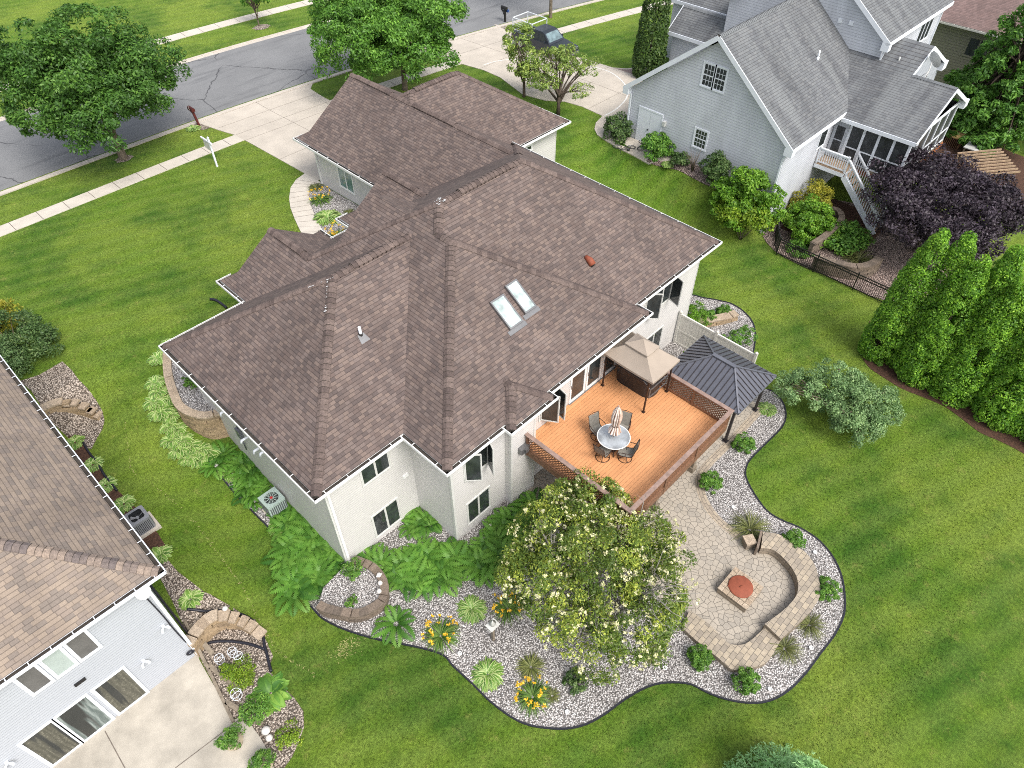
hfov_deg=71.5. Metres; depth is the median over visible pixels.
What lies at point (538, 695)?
daylily
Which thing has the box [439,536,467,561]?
fern
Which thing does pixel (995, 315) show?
thuja
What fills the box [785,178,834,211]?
shrub
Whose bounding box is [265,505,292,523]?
fern
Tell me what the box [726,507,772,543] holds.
ornamental grass
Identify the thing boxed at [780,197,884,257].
mulch
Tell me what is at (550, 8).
street tree
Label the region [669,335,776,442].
gazebo
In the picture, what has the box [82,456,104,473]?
hosta
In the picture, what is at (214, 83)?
road
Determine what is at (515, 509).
fern
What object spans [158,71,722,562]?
house
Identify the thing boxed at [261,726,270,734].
garden stone
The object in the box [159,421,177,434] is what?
hosta
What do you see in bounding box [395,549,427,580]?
fern
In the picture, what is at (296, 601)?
fern
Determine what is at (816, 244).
retaining wall
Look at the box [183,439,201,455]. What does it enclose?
hosta
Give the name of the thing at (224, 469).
hosta
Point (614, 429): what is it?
patio umbrella
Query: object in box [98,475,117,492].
hosta
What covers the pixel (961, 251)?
thuja
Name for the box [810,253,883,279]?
retaining wall
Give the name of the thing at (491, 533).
fern
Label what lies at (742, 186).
shrub
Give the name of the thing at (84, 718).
sliding door
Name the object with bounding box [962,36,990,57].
window
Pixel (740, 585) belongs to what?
fire pit
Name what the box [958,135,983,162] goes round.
work table
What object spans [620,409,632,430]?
patio chair
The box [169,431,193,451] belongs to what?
hosta
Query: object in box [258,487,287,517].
air conditioner
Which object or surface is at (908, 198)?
purple tree
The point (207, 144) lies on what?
sign post
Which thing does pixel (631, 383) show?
hot tub
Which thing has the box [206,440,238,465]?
fern
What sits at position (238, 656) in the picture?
plant ring
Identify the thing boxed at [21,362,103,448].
gravel
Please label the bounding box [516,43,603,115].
ornamental tree
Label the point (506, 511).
fern
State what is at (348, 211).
strap plant
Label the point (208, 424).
retaining wall
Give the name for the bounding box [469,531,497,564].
fern
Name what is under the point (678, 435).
deck
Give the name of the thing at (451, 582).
fern
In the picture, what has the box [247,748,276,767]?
shrub
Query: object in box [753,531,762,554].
end slab
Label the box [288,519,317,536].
fern
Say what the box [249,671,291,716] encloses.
round leaf plant
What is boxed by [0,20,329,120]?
kerb
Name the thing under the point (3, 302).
shrub
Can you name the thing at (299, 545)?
fern
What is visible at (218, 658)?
plant ring
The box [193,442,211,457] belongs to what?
hosta
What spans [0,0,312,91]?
sidewalk
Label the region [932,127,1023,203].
bare soil
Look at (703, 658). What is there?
round shrub
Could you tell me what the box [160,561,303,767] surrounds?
gravel
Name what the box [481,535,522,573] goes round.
fern
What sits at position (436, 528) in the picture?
fern
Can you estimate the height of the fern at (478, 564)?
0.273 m
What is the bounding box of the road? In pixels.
[0,0,590,190]
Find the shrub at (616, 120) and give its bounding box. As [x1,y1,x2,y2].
[603,111,633,144]
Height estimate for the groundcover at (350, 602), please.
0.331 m
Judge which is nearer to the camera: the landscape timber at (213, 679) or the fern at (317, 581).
the landscape timber at (213, 679)
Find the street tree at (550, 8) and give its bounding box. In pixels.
[549,0,552,17]
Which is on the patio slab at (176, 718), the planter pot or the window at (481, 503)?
the planter pot
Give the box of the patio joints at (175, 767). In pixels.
[105,720,237,767]
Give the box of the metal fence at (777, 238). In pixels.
[774,221,912,317]
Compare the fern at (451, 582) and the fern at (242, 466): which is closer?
the fern at (451, 582)
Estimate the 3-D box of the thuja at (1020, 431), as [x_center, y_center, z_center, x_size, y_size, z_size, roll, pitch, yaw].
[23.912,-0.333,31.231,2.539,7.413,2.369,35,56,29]
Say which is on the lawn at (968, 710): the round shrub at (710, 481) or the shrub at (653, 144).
the shrub at (653, 144)
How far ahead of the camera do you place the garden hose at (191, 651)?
25.46 m
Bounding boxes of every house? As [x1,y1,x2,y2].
[0,355,196,767]
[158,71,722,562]
[623,0,969,232]
[930,0,1023,111]
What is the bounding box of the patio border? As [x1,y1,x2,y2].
[695,405,761,539]
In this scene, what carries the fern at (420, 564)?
on the gravel at (508, 646)
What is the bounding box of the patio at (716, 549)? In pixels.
[529,356,794,644]
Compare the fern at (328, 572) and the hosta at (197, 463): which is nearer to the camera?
the fern at (328, 572)
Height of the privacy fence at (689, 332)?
2.250 m
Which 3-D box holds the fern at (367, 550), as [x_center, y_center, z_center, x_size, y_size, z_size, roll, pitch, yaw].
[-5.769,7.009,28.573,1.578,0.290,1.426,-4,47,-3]
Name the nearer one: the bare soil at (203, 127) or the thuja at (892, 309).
the thuja at (892, 309)
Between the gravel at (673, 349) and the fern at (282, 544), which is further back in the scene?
the gravel at (673, 349)
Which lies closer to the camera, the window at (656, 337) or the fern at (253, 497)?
the fern at (253, 497)
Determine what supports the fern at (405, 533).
on the gravel at (508, 646)
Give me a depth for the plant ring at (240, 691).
24.79 m
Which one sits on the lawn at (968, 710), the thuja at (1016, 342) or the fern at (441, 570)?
the thuja at (1016, 342)
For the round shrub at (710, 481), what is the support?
on the gravel at (508, 646)
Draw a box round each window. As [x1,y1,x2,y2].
[12,664,55,696]
[38,647,79,679]
[63,630,102,662]
[90,666,149,715]
[336,166,355,195]
[359,451,391,487]
[370,496,402,538]
[463,443,494,482]
[466,485,490,525]
[525,143,532,150]
[538,388,566,422]
[644,277,683,318]
[647,325,663,347]
[691,126,709,151]
[699,60,716,89]
[711,65,729,94]
[815,128,829,150]
[916,17,934,41]
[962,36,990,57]
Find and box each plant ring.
[214,653,224,664]
[227,647,237,657]
[230,688,242,700]
[233,651,243,661]
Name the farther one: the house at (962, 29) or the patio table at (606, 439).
the house at (962, 29)
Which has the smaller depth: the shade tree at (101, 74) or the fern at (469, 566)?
the fern at (469, 566)
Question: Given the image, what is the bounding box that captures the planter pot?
[213,722,245,750]
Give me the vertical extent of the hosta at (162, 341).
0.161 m
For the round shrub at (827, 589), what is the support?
on the gravel at (508, 646)
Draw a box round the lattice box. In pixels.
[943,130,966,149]
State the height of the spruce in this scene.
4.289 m
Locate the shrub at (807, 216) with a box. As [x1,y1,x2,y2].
[781,193,841,249]
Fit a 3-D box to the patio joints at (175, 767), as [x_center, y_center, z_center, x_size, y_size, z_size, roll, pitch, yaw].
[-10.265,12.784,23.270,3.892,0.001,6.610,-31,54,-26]
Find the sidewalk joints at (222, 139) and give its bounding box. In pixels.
[8,1,672,229]
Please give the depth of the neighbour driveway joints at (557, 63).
53.78 m
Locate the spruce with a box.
[723,740,827,767]
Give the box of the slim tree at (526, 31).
[501,22,543,96]
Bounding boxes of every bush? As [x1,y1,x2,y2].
[181,377,196,388]
[687,300,709,325]
[721,324,757,345]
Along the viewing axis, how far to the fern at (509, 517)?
29.75 m
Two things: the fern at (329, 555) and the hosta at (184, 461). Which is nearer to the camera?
the fern at (329, 555)
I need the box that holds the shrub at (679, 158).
[670,151,690,165]
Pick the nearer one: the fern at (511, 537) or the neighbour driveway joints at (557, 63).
the fern at (511, 537)
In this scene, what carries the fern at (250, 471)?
on the gravel at (508, 646)
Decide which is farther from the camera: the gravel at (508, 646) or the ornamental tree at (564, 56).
the ornamental tree at (564, 56)
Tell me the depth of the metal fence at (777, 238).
41.00 m
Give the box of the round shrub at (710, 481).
[698,470,723,494]
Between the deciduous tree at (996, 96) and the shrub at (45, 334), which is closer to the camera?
the shrub at (45, 334)
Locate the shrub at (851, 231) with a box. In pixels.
[816,219,876,255]
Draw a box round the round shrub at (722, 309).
[715,304,731,313]
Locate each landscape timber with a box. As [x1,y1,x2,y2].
[183,620,234,722]
[189,624,214,655]
[208,663,237,688]
[225,699,263,726]
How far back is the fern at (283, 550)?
28.48 m
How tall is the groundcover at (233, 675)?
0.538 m
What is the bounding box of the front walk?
[289,173,321,233]
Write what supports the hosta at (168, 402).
on the lawn at (968, 710)
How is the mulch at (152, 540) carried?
on the lawn at (968, 710)
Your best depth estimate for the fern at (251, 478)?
30.79 m
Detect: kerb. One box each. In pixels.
[0,0,602,195]
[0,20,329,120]
[0,21,323,118]
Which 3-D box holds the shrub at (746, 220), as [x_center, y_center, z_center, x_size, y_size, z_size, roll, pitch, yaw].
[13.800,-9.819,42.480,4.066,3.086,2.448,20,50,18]
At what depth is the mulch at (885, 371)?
34.30 m
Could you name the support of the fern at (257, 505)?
on the gravel at (508, 646)
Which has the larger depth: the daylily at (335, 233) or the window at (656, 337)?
the daylily at (335, 233)
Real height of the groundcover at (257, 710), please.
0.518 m
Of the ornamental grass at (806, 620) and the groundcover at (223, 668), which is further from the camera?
the ornamental grass at (806, 620)
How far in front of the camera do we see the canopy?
29.07 m
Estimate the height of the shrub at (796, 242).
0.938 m
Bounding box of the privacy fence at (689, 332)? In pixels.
[673,310,758,362]
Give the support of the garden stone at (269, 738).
on the gravel at (176, 583)
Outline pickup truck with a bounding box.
[511,11,578,58]
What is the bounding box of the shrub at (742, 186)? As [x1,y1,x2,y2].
[708,165,787,234]
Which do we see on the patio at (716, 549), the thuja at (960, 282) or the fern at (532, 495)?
the fern at (532, 495)
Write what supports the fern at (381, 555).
on the gravel at (508, 646)
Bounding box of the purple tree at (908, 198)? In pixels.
[858,141,1023,267]
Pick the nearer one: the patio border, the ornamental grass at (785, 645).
the ornamental grass at (785, 645)
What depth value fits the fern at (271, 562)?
28.21 m
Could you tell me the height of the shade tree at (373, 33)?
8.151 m
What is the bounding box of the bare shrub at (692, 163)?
[686,146,701,170]
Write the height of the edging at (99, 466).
0.121 m
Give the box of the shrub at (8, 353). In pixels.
[0,335,29,378]
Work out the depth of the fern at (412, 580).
27.72 m
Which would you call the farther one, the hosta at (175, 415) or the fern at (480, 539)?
the hosta at (175, 415)
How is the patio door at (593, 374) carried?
in the house at (460, 305)
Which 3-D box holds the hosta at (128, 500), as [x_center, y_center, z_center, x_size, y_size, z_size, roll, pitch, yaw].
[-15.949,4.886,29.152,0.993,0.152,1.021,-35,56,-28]
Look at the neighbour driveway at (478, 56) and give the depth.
53.68 m
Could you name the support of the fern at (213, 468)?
on the gravel at (508, 646)
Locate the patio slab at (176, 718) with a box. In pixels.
[50,655,273,767]
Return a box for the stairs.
[813,146,886,234]
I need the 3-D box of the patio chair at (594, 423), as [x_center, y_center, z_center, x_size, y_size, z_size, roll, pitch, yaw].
[3.467,1.743,28.752,0.660,1.050,0.778,-24,51,-21]
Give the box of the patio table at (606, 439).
[597,423,630,456]
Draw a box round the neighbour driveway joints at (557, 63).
[456,36,647,102]
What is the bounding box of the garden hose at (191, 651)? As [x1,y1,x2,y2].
[186,650,194,655]
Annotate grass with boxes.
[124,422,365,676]
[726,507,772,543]
[771,633,806,665]
[797,612,829,639]
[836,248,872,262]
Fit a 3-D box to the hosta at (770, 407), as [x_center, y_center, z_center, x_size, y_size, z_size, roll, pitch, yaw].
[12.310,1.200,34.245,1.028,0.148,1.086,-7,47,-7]
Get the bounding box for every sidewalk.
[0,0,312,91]
[0,1,672,236]
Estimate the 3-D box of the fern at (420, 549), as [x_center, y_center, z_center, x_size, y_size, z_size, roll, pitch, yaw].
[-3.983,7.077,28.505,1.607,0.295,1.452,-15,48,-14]
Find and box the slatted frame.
[955,149,1020,181]
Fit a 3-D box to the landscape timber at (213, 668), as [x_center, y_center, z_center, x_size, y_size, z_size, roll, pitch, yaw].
[-10.380,10.466,25.464,1.428,0.150,0.170,25,51,22]
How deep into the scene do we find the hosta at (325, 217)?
40.69 m
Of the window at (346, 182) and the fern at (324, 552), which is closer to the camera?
the fern at (324, 552)
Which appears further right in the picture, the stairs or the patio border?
the stairs
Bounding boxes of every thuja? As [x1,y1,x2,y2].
[631,0,671,80]
[857,227,951,367]
[882,230,977,368]
[891,254,991,389]
[922,244,1023,390]
[927,280,1023,408]
[956,299,1023,413]
[970,343,1023,433]
[994,385,1023,441]
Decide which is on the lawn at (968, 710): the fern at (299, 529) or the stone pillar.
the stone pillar
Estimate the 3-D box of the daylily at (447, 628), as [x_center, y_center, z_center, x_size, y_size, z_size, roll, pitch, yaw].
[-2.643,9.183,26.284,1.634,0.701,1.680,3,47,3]
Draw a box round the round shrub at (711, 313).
[703,310,717,324]
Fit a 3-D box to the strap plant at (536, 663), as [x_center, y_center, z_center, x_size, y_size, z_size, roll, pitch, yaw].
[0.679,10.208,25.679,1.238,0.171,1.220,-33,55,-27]
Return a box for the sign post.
[200,136,217,166]
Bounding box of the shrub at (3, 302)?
[0,298,23,334]
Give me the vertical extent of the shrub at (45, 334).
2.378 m
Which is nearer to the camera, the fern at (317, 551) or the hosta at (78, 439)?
the fern at (317, 551)
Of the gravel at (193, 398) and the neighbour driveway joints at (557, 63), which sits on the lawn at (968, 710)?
the gravel at (193, 398)
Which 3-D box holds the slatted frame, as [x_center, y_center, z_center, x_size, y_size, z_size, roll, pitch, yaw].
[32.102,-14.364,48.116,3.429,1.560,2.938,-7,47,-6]
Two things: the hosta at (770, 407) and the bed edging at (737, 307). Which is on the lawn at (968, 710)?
the bed edging at (737, 307)
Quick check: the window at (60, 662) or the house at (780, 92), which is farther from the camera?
the house at (780, 92)
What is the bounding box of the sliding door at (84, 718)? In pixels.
[53,693,115,742]
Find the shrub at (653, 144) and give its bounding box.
[640,131,676,161]
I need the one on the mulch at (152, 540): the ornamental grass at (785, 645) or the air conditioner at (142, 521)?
the air conditioner at (142, 521)
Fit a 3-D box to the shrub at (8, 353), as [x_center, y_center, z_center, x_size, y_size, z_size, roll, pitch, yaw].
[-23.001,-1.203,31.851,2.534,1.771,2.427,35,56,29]
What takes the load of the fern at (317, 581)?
on the gravel at (508, 646)
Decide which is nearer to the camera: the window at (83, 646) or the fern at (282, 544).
the window at (83, 646)
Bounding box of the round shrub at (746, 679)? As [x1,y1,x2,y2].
[731,666,760,695]
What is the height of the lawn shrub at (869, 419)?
3.142 m
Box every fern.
[198,451,233,479]
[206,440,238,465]
[224,451,259,488]
[225,451,254,474]
[228,472,263,497]
[231,479,270,508]
[236,466,267,490]
[239,455,260,477]
[239,491,265,511]
[249,473,273,494]
[253,474,268,484]
[260,535,314,579]
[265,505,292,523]
[266,506,302,543]
[266,533,305,569]
[268,557,317,603]
[272,577,320,616]
[273,501,309,532]
[274,540,313,577]
[275,505,301,521]
[276,555,303,584]
[279,545,327,583]
[284,526,317,558]
[286,518,322,544]
[286,539,322,572]
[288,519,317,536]
[291,529,330,560]
[291,558,337,600]
[291,572,326,595]
[301,550,341,586]
[302,526,312,538]
[311,538,332,568]
[311,538,336,565]
[313,539,342,570]
[314,555,333,585]
[318,556,345,575]
[357,542,384,568]
[365,545,395,579]
[371,604,415,647]
[380,559,404,582]
[383,545,421,584]
[388,563,417,594]
[391,555,436,601]
[395,546,429,577]
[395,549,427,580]
[398,518,426,540]
[401,511,428,532]
[401,567,441,600]
[404,536,444,570]
[405,506,431,525]
[408,507,441,539]
[414,553,439,575]
[418,556,462,596]
[419,539,449,574]
[421,517,441,532]
[427,542,461,579]
[435,539,474,581]
[436,559,466,587]
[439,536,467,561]
[458,546,498,586]
[462,541,492,572]
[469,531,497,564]
[471,559,496,588]
[478,513,512,546]
[479,548,509,580]
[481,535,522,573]
[482,530,507,555]
[487,502,527,538]
[491,528,524,552]
[499,507,534,538]
[501,520,533,541]
[507,499,535,528]
[512,487,555,519]
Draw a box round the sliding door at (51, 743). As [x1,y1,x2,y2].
[17,718,83,767]
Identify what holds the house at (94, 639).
on the lawn at (968, 710)
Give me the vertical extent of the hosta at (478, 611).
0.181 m
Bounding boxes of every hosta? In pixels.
[66,434,84,449]
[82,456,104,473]
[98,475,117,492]
[114,494,135,514]
[142,394,167,410]
[144,375,165,391]
[146,350,162,366]
[146,404,173,422]
[148,386,167,399]
[151,543,172,563]
[157,338,171,350]
[159,407,179,423]
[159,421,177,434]
[159,435,180,449]
[160,393,172,407]
[165,422,187,438]
[167,444,190,459]
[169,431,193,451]
[177,453,198,466]
[177,589,204,610]
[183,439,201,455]
[185,124,200,131]
[187,457,205,468]
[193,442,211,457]
[198,444,220,460]
[216,459,233,475]
[223,471,237,482]
[268,521,277,535]
[313,209,340,225]
[455,594,487,625]
[471,656,503,692]
[661,161,673,167]
[758,401,777,416]
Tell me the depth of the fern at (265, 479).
30.76 m
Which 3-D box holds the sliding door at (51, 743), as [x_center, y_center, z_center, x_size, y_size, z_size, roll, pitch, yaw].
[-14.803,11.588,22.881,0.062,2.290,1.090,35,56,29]
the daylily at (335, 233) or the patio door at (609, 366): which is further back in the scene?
the daylily at (335, 233)
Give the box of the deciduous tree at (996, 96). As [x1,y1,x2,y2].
[943,3,1023,157]
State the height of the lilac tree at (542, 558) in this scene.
5.517 m
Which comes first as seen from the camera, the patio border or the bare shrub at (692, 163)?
the patio border
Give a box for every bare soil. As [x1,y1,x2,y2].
[115,155,133,162]
[194,124,209,129]
[252,24,269,29]
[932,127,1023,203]
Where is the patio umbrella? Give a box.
[608,405,622,451]
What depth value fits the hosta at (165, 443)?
31.11 m
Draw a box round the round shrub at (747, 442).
[730,431,756,453]
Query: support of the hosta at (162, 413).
on the lawn at (968, 710)
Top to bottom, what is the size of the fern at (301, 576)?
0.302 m
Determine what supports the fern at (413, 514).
on the gravel at (508, 646)
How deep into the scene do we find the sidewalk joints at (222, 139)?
47.14 m
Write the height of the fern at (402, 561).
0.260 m
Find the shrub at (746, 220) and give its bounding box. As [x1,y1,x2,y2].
[712,196,778,239]
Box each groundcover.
[217,660,231,672]
[218,663,231,675]
[220,653,256,693]
[237,691,272,726]
[274,717,303,750]
[340,556,365,581]
[344,593,357,607]
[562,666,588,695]
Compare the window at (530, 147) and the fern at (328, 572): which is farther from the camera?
the window at (530, 147)
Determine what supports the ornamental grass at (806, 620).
on the gravel at (508, 646)
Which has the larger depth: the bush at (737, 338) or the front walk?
the front walk
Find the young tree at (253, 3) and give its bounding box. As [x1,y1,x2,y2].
[240,0,270,25]
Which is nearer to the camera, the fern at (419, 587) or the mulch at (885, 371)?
the fern at (419, 587)
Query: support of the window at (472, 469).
in the house at (460, 305)
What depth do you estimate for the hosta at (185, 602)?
26.58 m
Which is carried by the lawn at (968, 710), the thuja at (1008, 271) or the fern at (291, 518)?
the thuja at (1008, 271)
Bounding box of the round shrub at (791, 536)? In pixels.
[782,528,806,548]
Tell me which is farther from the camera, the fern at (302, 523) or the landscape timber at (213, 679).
the fern at (302, 523)
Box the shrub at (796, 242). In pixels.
[785,237,814,258]
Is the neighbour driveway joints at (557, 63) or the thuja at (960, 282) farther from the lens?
the neighbour driveway joints at (557, 63)
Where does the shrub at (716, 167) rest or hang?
on the lawn at (968, 710)
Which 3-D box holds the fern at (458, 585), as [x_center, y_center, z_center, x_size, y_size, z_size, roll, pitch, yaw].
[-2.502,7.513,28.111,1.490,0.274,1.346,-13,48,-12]
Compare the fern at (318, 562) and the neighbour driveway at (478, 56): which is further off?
the neighbour driveway at (478, 56)
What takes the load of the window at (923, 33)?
in the house at (780, 92)
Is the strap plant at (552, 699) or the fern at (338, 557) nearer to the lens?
the strap plant at (552, 699)
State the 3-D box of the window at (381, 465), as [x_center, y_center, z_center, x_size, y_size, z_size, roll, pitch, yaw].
[-5.070,3.034,26.293,0.062,1.350,1.370,35,56,29]
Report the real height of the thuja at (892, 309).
8.010 m
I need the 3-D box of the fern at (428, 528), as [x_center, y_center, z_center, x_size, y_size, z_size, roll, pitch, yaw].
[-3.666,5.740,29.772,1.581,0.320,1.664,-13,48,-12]
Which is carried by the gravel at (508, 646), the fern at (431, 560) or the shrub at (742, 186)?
the fern at (431, 560)
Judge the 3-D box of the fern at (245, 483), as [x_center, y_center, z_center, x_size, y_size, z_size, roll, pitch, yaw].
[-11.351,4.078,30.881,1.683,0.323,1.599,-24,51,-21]
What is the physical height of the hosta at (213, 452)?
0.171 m
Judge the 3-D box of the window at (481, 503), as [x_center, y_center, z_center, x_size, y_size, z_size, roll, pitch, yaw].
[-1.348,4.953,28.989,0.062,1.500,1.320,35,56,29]
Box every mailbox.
[187,105,199,125]
[501,5,508,21]
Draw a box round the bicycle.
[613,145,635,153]
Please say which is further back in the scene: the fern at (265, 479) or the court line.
the court line
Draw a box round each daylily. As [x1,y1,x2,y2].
[308,186,334,207]
[324,220,344,235]
[419,614,460,657]
[489,592,522,625]
[513,673,550,717]
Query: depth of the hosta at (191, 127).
49.38 m
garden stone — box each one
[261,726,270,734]
[265,734,272,741]
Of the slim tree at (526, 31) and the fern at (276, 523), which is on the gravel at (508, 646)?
the fern at (276, 523)
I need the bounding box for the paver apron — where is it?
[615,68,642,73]
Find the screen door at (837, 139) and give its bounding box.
[825,120,850,158]
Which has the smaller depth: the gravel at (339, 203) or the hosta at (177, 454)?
the hosta at (177, 454)
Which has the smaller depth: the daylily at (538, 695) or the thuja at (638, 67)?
the daylily at (538, 695)
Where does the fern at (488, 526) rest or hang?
on the gravel at (508, 646)
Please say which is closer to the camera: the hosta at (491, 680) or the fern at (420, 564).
the hosta at (491, 680)
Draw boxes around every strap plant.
[308,183,323,191]
[342,208,352,213]
[515,651,546,680]
[545,685,560,705]
[639,646,660,668]
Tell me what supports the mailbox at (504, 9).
on the lawn at (968, 710)
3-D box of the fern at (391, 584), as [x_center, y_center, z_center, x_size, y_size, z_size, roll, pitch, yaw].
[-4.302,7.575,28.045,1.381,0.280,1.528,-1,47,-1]
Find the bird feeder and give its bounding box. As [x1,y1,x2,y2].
[485,618,499,640]
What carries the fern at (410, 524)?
on the gravel at (508, 646)
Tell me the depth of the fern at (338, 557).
28.51 m
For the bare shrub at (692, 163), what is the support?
on the gravel at (893, 252)
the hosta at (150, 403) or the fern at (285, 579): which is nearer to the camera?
the fern at (285, 579)
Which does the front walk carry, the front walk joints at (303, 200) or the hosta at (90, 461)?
the front walk joints at (303, 200)
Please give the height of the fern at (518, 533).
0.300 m
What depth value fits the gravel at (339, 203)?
41.80 m
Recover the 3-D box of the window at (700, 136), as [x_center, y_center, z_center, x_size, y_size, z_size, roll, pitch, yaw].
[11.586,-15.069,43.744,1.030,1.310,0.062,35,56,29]
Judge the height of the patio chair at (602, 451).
1.050 m
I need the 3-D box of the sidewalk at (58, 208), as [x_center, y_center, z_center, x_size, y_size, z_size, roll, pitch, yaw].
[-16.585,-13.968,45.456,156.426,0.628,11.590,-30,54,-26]
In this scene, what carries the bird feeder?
on the gravel at (508, 646)
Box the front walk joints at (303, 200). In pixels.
[291,179,315,221]
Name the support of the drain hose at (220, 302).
on the lawn at (968, 710)
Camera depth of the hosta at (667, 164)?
45.04 m
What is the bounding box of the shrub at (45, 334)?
[0,308,64,373]
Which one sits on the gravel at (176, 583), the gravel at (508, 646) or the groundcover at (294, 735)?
the groundcover at (294, 735)
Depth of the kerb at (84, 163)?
50.40 m
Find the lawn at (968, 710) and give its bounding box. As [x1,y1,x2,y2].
[0,0,1023,767]
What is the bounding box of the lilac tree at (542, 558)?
[492,466,702,686]
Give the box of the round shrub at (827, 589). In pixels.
[815,575,842,601]
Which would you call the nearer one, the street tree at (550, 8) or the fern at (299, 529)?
the fern at (299, 529)
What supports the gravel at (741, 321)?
on the lawn at (968, 710)
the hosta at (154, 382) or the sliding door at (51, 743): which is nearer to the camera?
the sliding door at (51, 743)
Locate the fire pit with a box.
[717,567,763,612]
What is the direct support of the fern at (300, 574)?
on the gravel at (508, 646)
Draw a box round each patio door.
[568,368,586,403]
[585,355,602,390]
[601,355,615,377]
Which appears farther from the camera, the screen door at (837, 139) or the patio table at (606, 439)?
the screen door at (837, 139)
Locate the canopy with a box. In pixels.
[601,332,679,413]
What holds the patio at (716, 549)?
on the lawn at (968, 710)
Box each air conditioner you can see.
[124,505,161,538]
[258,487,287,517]
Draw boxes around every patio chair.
[588,411,605,441]
[593,442,612,462]
[617,439,639,462]
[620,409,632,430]
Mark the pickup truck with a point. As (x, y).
(546, 35)
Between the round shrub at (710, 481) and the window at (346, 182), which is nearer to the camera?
the round shrub at (710, 481)
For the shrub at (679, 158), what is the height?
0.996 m
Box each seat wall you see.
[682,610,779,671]
[758,532,819,641]
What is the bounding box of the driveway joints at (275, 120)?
[219,94,328,157]
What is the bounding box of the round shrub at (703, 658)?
[686,643,715,671]
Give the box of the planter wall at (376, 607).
[315,556,389,622]
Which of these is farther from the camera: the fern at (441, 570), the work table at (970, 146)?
the work table at (970, 146)
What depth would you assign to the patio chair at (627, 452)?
28.01 m
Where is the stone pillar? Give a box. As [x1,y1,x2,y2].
[741,534,756,549]
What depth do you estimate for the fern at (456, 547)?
28.62 m
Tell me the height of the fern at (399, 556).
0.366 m
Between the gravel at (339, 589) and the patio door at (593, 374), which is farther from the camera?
the patio door at (593, 374)
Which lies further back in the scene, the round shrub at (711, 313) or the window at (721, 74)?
the window at (721, 74)
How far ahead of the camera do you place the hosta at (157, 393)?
32.20 m
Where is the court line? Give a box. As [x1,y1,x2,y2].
[484,59,627,115]
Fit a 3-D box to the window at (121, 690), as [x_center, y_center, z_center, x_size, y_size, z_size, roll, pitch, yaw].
[-13.198,10.388,24.020,0.062,2.290,1.140,35,56,29]
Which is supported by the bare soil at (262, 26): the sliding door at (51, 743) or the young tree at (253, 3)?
the young tree at (253, 3)
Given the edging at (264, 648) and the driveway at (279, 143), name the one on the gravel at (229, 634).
the edging at (264, 648)
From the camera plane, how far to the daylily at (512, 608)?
27.12 m
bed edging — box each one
[216,389,845,729]
[692,294,755,352]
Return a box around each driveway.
[199,83,330,180]
[425,24,687,164]
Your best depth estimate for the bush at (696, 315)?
37.61 m
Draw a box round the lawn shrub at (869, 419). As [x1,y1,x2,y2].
[771,357,906,448]
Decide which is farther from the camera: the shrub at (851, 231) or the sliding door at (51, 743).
the shrub at (851, 231)
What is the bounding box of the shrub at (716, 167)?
[698,149,733,188]
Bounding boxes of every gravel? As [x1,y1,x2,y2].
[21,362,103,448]
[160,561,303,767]
[172,361,217,416]
[202,617,267,679]
[209,352,843,727]
[309,183,357,235]
[319,562,379,609]
[646,159,960,301]
[662,341,684,356]
[672,296,754,351]
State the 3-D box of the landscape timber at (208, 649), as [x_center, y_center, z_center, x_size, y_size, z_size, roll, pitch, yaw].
[-11.434,9.403,26.113,1.347,0.659,0.170,33,55,27]
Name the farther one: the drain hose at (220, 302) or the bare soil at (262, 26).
the bare soil at (262, 26)
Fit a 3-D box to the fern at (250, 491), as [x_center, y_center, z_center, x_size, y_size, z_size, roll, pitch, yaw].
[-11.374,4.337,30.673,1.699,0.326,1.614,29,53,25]
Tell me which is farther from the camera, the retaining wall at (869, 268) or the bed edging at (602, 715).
the retaining wall at (869, 268)
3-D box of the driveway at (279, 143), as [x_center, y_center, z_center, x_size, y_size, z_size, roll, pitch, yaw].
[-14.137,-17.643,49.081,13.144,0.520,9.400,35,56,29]
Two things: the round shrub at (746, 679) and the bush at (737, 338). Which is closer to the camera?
the round shrub at (746, 679)
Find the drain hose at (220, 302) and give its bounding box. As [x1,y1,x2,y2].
[209,298,227,308]
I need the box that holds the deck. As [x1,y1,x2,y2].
[524,365,734,549]
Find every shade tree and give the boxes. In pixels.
[0,2,192,159]
[306,0,469,90]
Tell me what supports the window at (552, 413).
in the house at (460, 305)
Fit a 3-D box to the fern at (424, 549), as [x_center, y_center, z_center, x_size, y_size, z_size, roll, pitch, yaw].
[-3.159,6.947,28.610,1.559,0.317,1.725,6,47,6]
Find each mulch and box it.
[68,435,164,548]
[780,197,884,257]
[861,321,1023,452]
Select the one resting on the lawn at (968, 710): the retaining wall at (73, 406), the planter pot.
the retaining wall at (73, 406)
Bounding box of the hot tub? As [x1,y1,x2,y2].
[616,364,667,398]
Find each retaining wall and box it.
[40,397,101,420]
[163,352,228,438]
[186,609,266,656]
[697,310,738,326]
[807,206,844,254]
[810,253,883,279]
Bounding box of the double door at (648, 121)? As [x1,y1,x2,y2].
[635,106,663,141]
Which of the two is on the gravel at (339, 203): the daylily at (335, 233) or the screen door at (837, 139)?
the daylily at (335, 233)

